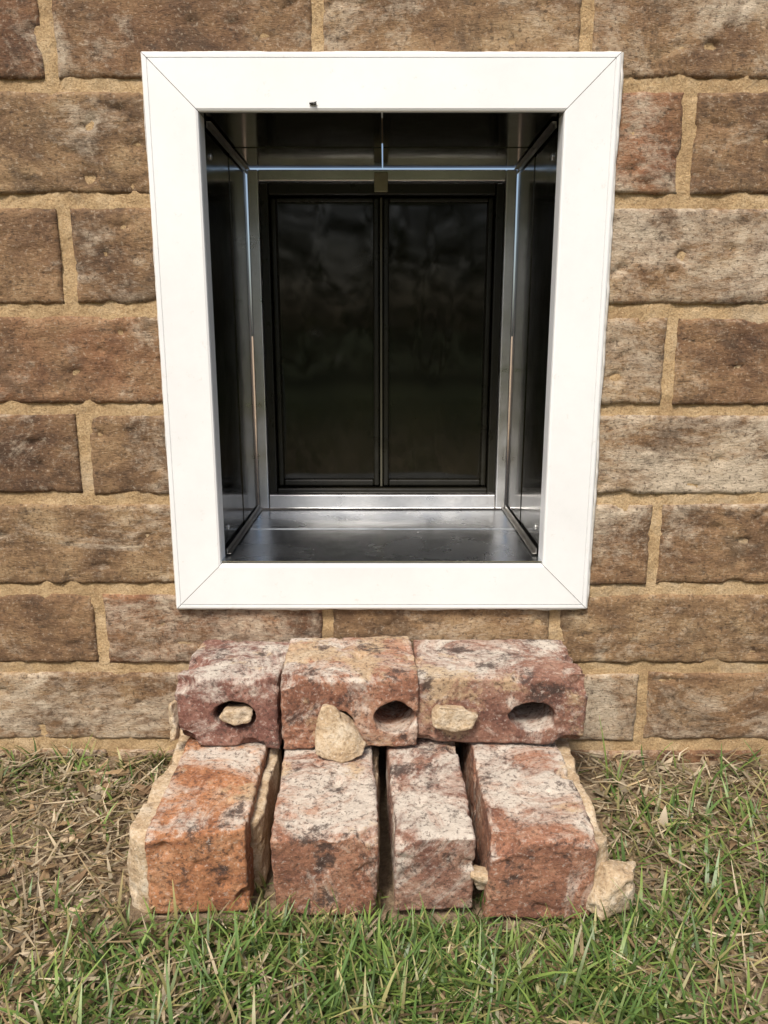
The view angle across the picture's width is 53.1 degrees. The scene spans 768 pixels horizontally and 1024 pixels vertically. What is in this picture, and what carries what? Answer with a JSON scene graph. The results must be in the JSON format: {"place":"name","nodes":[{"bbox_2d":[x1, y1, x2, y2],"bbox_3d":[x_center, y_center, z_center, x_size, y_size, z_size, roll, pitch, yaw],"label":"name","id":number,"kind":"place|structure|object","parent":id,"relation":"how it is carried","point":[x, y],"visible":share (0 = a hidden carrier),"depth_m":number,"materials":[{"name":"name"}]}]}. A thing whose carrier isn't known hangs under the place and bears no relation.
{"place":"outdoors","nodes":[
{"label":"outdoors","id":0,"kind":"place"},
{"bbox_2d":[245,143,518,335],"label":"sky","id":1,"kind":"structure","parent":0,"point":[382,168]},
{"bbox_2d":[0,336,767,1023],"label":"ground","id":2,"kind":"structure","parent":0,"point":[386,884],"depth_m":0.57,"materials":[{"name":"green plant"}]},
{"bbox_2d":[127,730,189,913],"bbox_3d":[-0.169,0.226,0.603,0.025,0.059,0.179,0,13,0],"label":"mortar chunk","id":3,"kind":"object","parent":2,"relation":"on","point":[137,865],"visible":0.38,"depth_m":0.53,"materials":[{"name":"beige concrete"}]},
{"bbox_2d":[144,736,281,913],"bbox_3d":[-0.127,0.222,0.609,0.071,0.066,0.198,0,13,-1],"label":"loose brick","id":4,"kind":"object","parent":2,"relation":"on","point":[198,848],"visible":0.68,"depth_m":0.52,"materials":[{"name":"orange brick"}]},
{"bbox_2d":[175,639,289,748],"bbox_3d":[-0.123,0.150,0.648,0.086,0.061,0.088,2,13,2],"label":"loose brick","id":5,"kind":"object","parent":4,"relation":"on","point":[216,678],"visible":0.85,"depth_m":0.61,"materials":[{"name":"red brick"}]},
{"bbox_2d":[168,700,179,741],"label":"mortar chunk","id":6,"kind":"object","parent":5,"relation":"attached to","point":[173,720],"visible":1,"depth_m":0.61,"materials":[{"name":"beige concrete"}]},
{"bbox_2d":[219,703,252,725],"bbox_3d":[-0.117,0.159,0.613,0.026,0.013,0.025,4,13,-1],"label":"mortar chunk","id":7,"kind":"object","parent":5,"relation":"on","point":[236,714],"visible":1,"depth_m":0.60,"materials":[{"name":"beige concrete"}]},
{"bbox_2d":[250,746,282,889],"bbox_3d":[-0.089,0.228,0.600,0.012,0.056,0.126,0,13,0],"label":"mortar chunk","id":8,"kind":"object","parent":2,"relation":"on","point":[261,821],"visible":0.81,"depth_m":0.56,"materials":[{"name":"beige concrete"}]},
{"bbox_2d":[270,745,378,915],"bbox_3d":[-0.044,0.222,0.609,0.074,0.066,0.201,-1,13,-3],"label":"loose brick","id":9,"kind":"object","parent":2,"relation":"on","point":[324,840],"visible":0.85,"depth_m":0.52,"materials":[{"name":"brick"}]},
{"bbox_2d":[315,704,365,762],"bbox_3d":[-0.034,0.171,0.601,0.040,0.046,0.021,0,5,0],"label":"mortar chunk","id":10,"kind":"object","parent":9,"relation":"on","point":[338,738],"visible":1,"depth_m":0.59,"materials":[{"name":"beige concrete"}]},
{"bbox_2d":[280,636,418,749],"bbox_3d":[-0.028,0.149,0.647,0.110,0.066,0.091,0,13,-1],"label":"loose brick","id":11,"kind":"object","parent":9,"relation":"on","point":[369,686],"visible":0.97,"depth_m":0.61,"materials":[{"name":"brick"}]},
{"bbox_2d":[372,745,380,889],"bbox_3d":[-0.007,0.232,0.596,0.010,0.049,0.136,0,13,0],"label":"mortar chunk","id":12,"kind":"object","parent":2,"relation":"on","point":[375,756],"visible":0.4,"depth_m":0.62,"materials":[{"name":"beige concrete"}]},
{"bbox_2d":[0,0,767,762],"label":"bricks","id":13,"kind":"object","parent":2,"relation":"on","point":[50,144],"visible":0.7,"depth_m":0.64,"materials":[{"name":"brown brick"}]},
{"bbox_2d":[141,52,621,608],"bbox_3d":[-0.002,-0.132,0.634,0.362,0.443,0.019,0,13,0],"label":"trim frame","id":14,"kind":"object","parent":13,"relation":"attached to","point":[581,88],"visible":1,"depth_m":0.61,"materials":[{"name":"white plastic"}]},
{"bbox_2d":[198,111,243,554],"bbox_3d":[-0.142,-0.144,0.683,0.001,0.359,0.114,0,13,0],"label":"sleeve outer side","id":15,"kind":"object","parent":14,"relation":"attached to","point":[218,187],"visible":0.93,"depth_m":0.69,"materials":[{"name":"metal"}]},
{"bbox_2d":[206,121,249,173],"bbox_3d":[-0.138,-0.327,0.691,0.004,0.001,0.180,0,13,0],"label":"corner angle","id":16,"kind":"object","parent":14,"relation":"attached to","point":[221,137],"visible":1,"depth_m":0.67,"materials":[{"name":"metal"}]},
{"bbox_2d":[199,112,381,147],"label":"tunnel ceiling panel","id":17,"kind":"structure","parent":14,"relation":"attached to","point":[299,129],"depth_m":0.64,"materials":[{"name":"metal"}]},
{"bbox_2d":[141,51,623,609],"bbox_3d":[-0.001,-0.130,0.630,0.366,0.446,0.007,0,13,0],"label":"caulk bead","id":18,"kind":"object","parent":14,"relation":"attached to","point":[603,343],"visible":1,"depth_m":0.62,"materials":[{"name":"white plastic"}]},
{"bbox_2d":[383,112,563,147],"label":"tunnel ceiling panel","id":19,"kind":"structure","parent":14,"relation":"attached to","point":[463,129],"depth_m":0.64,"materials":[{"name":"metal"}]},
{"bbox_2d":[520,111,564,553],"bbox_3d":[0.138,-0.144,0.683,0.001,0.359,0.114,0,13,0],"label":"sleeve outer side","id":20,"kind":"object","parent":14,"relation":"attached to","point":[541,265],"visible":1,"depth_m":0.68,"materials":[{"name":"metal"}]},
{"bbox_2d":[0,0,767,759],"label":"mortar joints","id":21,"kind":"object","parent":13,"relation":"attached to","point":[86,412],"visible":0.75,"depth_m":0.65,"materials":[{"name":"beige concrete"}]},
{"bbox_2d":[0,746,767,1023],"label":"dead grass thatch","id":22,"kind":"object","parent":2,"relation":"on","point":[12,948],"visible":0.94,"depth_m":0.53,"materials":[{"name":"plant"}]},
{"bbox_2d":[0,761,767,1023],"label":"soil crumbs","id":23,"kind":"object","parent":2,"relation":"on","point":[16,864],"visible":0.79,"depth_m":0.56,"materials":[{"name":"brown soil"}]},
{"bbox_2d":[384,738,475,910],"bbox_3d":[0.031,0.221,0.611,0.059,0.063,0.201,-2,13,-1],"label":"loose brick","id":24,"kind":"object","parent":2,"relation":"on","point":[432,839],"visible":0.75,"depth_m":0.52,"materials":[{"name":"brick"}]},
{"bbox_2d":[458,741,598,918],"bbox_3d":[0.104,0.223,0.604,0.076,0.066,0.201,1,13,-1],"label":"loose brick","id":25,"kind":"object","parent":2,"relation":"on","point":[537,848],"visible":0.75,"depth_m":0.52,"materials":[{"name":"brick"}]},
{"bbox_2d":[470,864,487,889],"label":"mortar chunk","id":26,"kind":"object","parent":25,"relation":"on","point":[479,875],"visible":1,"depth_m":0.51,"materials":[{"name":"beige concrete"}]},
{"bbox_2d":[413,639,587,744],"bbox_3d":[0.092,0.150,0.649,0.138,0.063,0.088,1,13,1],"label":"loose brick","id":27,"kind":"object","parent":25,"relation":"on","point":[530,691],"visible":0.88,"depth_m":0.61,"materials":[{"name":"red brick"}]},
{"bbox_2d":[431,704,477,731],"bbox_3d":[0.055,0.160,0.610,0.036,0.021,0.026,5,13,-1],"label":"mortar chunk","id":28,"kind":"object","parent":27,"relation":"attached to","point":[454,718],"visible":1,"depth_m":0.60,"materials":[{"name":"beige concrete"}]},
{"bbox_2d":[555,738,608,915],"bbox_3d":[0.147,0.228,0.597,0.022,0.058,0.171,0,13,0],"label":"mortar chunk","id":29,"kind":"object","parent":25,"relation":"attached to","point":[562,744],"visible":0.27,"depth_m":0.56,"materials":[{"name":"beige concrete"}]},
{"bbox_2d":[586,860,635,920],"bbox_3d":[0.154,0.253,0.517,0.033,0.040,0.026,27,2,-24],"label":"mortar chunk","id":30,"kind":"object","parent":2,"relation":"on","point":[607,892],"visible":0.98,"depth_m":0.51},
{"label":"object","id":31,"kind":"object","parent":2,"relation":"on","visible":0},
{"bbox_2d":[381,118,382,142],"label":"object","id":32,"kind":"object","parent":31,"relation":"attached to","point":[382,128],"visible":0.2,"depth_m":0.69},
{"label":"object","id":33,"kind":"object","parent":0,"visible":0},
{"bbox_2d":[228,153,257,523],"bbox_3d":[-0.141,-0.166,0.778,0.001,0.358,0.085,0,13,0],"label":"sleeve inner side","id":34,"kind":"object","parent":33,"relation":"on","point":[238,204],"visible":1,"depth_m":0.77,"materials":[{"name":"metal"}]},
{"bbox_2d":[222,529,541,561],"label":"tunnel floor","id":35,"kind":"structure","parent":33,"relation":"on","point":[381,545],"depth_m":0.71,"materials":[{"name":"silver metal"}]},
{"bbox_2d":[227,505,261,553],"bbox_3d":[-0.138,0.017,0.771,0.004,0.001,0.180,0,13,0],"label":"corner angle","id":36,"kind":"object","parent":35,"relation":"on","point":[233,547],"visible":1,"depth_m":0.75,"materials":[{"name":"metal"}]},
{"bbox_2d":[502,505,536,553],"bbox_3d":[0.134,0.017,0.771,0.004,0.001,0.180,0,13,0],"label":"corner angle","id":37,"kind":"object","parent":35,"relation":"on","point":[531,549],"visible":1,"depth_m":0.75,"materials":[{"name":"metal"}]},
{"bbox_2d":[249,510,514,528],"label":"sleeve inner floor","id":38,"kind":"structure","parent":33,"relation":"on","point":[381,519],"depth_m":0.81,"materials":[{"name":"silver metal"}]},
{"bbox_2d":[269,492,495,507],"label":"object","id":39,"kind":"object","parent":38,"relation":"on","point":[381,500],"visible":1,"depth_m":0.86,"materials":[{"name":"metal"}]},
{"bbox_2d":[259,182,279,492],"bbox_3d":[-0.124,-0.182,0.836,0.009,0.326,0.024,0,13,0],"label":"black frame","id":40,"kind":"object","parent":39,"relation":"on","point":[266,253],"visible":0.83,"depth_m":0.82,"materials":[{"name":"black metal"}]},
{"bbox_2d":[247,170,269,507],"bbox_3d":[-0.134,-0.178,0.829,0.011,0.353,0.020,0,13,0],"label":"surround","id":41,"kind":"object","parent":40,"relation":"attached to","point":[253,182],"visible":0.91,"depth_m":0.82,"materials":[{"name":"metal"}]},
{"bbox_2d":[270,198,284,485],"bbox_3d":[-0.115,-0.179,0.838,0.006,0.304,0.015,0,13,0],"label":"flap left stile","id":42,"kind":"object","parent":40,"relation":"in","point":[276,305],"visible":1,"depth_m":0.83,"materials":[{"name":"black plastic"}]},
{"bbox_2d":[276,198,372,202],"bbox_3d":[-0.062,-0.326,0.804,0.101,0.004,0.014,0,13,0],"label":"flap left rail top","id":43,"kind":"object","parent":40,"relation":"attached to","point":[324,200],"visible":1,"depth_m":0.80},
{"bbox_2d":[277,203,373,478],"bbox_3d":[-0.062,-0.180,0.839,0.105,0.298,0.004,0,13,0],"label":"flap left panel","id":44,"kind":"object","parent":40,"relation":"attached to","point":[325,256],"visible":1,"depth_m":0.83,"materials":[{"name":"black plastic"}]},
{"bbox_2d":[284,479,373,485],"bbox_3d":[-0.062,-0.035,0.872,0.101,0.007,0.014,0,13,0],"label":"flap left rail bottom","id":45,"kind":"object","parent":40,"relation":"attached to","point":[328,482],"visible":1,"depth_m":0.86,"materials":[{"name":"black plastic"}]},
{"bbox_2d":[373,198,378,485],"bbox_3d":[-0.008,-0.179,0.838,0.006,0.304,0.015,0,13,0],"label":"flap left stile","id":46,"kind":"object","parent":40,"relation":"in","point":[376,319],"visible":1,"depth_m":0.83,"materials":[{"name":"black plastic"}]},
{"bbox_2d":[380,197,381,485],"bbox_3d":[-0.003,-0.179,0.837,0.002,0.304,0.016,0,13,0],"label":"seal","id":47,"kind":"object","parent":40,"relation":"attached to","point":[380,341],"visible":1,"depth_m":0.83,"materials":[{"name":"black rubber"}]},
{"bbox_2d":[258,170,505,182],"bbox_3d":[-0.002,-0.345,0.790,0.253,0.011,0.020,0,13,0],"label":"surround top","id":48,"kind":"object","parent":40,"relation":"on","point":[268,176],"visible":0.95,"depth_m":0.78,"materials":[{"name":"metal"}]},
{"bbox_2d":[233,148,381,167],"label":"sleeve inner ceiling","id":49,"kind":"structure","parent":48,"relation":"on","point":[311,157],"depth_m":0.73,"materials":[{"name":"metal"}]},
{"bbox_2d":[374,172,387,191],"bbox_3d":[-0.003,-0.335,0.780,0.014,0.019,0.002,0,13,0],"label":"latch tab","id":50,"kind":"object","parent":48,"relation":"attached to","point":[380,181],"visible":1,"depth_m":0.78,"materials":[{"name":"metal"}]},
{"bbox_2d":[268,182,495,197],"bbox_3d":[-0.002,-0.335,0.801,0.235,0.012,0.024,0,13,0],"label":"black frame top","id":51,"kind":"object","parent":48,"relation":"attached to","point":[395,189],"visible":0.97,"depth_m":0.79,"materials":[{"name":"black metal"}]},
{"bbox_2d":[383,148,529,167],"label":"sleeve inner ceiling","id":52,"kind":"structure","parent":48,"relation":"on","point":[452,157],"depth_m":0.73,"materials":[{"name":"metal"}]},
{"bbox_2d":[514,121,556,173],"bbox_3d":[0.134,-0.327,0.691,0.004,0.001,0.180,0,13,0],"label":"corner angle","id":53,"kind":"object","parent":48,"relation":"on","point":[541,137],"visible":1,"depth_m":0.67,"materials":[{"name":"metal"}]},
{"bbox_2d":[275,198,488,483],"bbox_3d":[-0.002,-0.186,0.850,0.273,0.346,0.004,0,13,0],"label":"back plate","id":54,"kind":"object","parent":40,"relation":"attached to","point":[379,339],"visible":0.14,"depth_m":0.85,"materials":[{"name":"black plastic"}]},
{"bbox_2d":[383,198,388,485],"bbox_3d":[0.002,-0.179,0.838,0.006,0.304,0.015,0,13,0],"label":"flap right stile","id":55,"kind":"object","parent":40,"relation":"in","point":[385,341],"visible":1,"depth_m":0.83,"materials":[{"name":"black plastic"}]},
{"bbox_2d":[389,479,479,485],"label":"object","id":56,"kind":"object","parent":40,"relation":"attached to","point":[434,482],"visible":1,"depth_m":0.86,"materials":[{"name":"black plastic"}]},
{"bbox_2d":[389,202,487,479],"bbox_3d":[0.057,-0.180,0.839,0.107,0.298,0.004,0,13,0],"label":"door flap panel","id":57,"kind":"object","parent":40,"relation":"attached to","point":[437,261],"visible":1,"depth_m":0.83,"materials":[{"name":"black plastic"}]},
{"bbox_2d":[480,198,493,485],"bbox_3d":[0.111,-0.179,0.838,0.006,0.304,0.015,0,13,0],"label":"flap right stile","id":58,"kind":"object","parent":40,"relation":"in","point":[487,308],"visible":1,"depth_m":0.83,"materials":[{"name":"black plastic"}]},
{"bbox_2d":[494,170,516,507],"bbox_3d":[0.130,-0.178,0.829,0.011,0.353,0.020,0,13,0],"label":"surround","id":59,"kind":"object","parent":40,"relation":"attached to","point":[510,182],"visible":0.91,"depth_m":0.82,"materials":[{"name":"metal"}]},
{"bbox_2d":[277,484,486,492],"bbox_3d":[-0.002,-0.026,0.872,0.235,0.006,0.025,0,13,0],"label":"black frame bottom","id":60,"kind":"object","parent":39,"relation":"on","point":[284,488],"visible":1,"depth_m":0.86,"materials":[{"name":"black metal"}]},
{"bbox_2d":[485,182,504,492],"bbox_3d":[0.120,-0.182,0.836,0.009,0.326,0.024,0,13,0],"label":"black frame","id":61,"kind":"object","parent":39,"relation":"on","point":[497,254],"visible":0.82,"depth_m":0.82,"materials":[{"name":"black metal"}]},
{"bbox_2d":[506,154,534,523],"bbox_3d":[0.138,-0.166,0.778,0.001,0.358,0.085,0,13,0],"label":"sleeve inner side","id":62,"kind":"object","parent":33,"relation":"on","point":[521,302],"visible":0.93,"depth_m":0.77,"materials":[{"name":"metal"}]}
]}

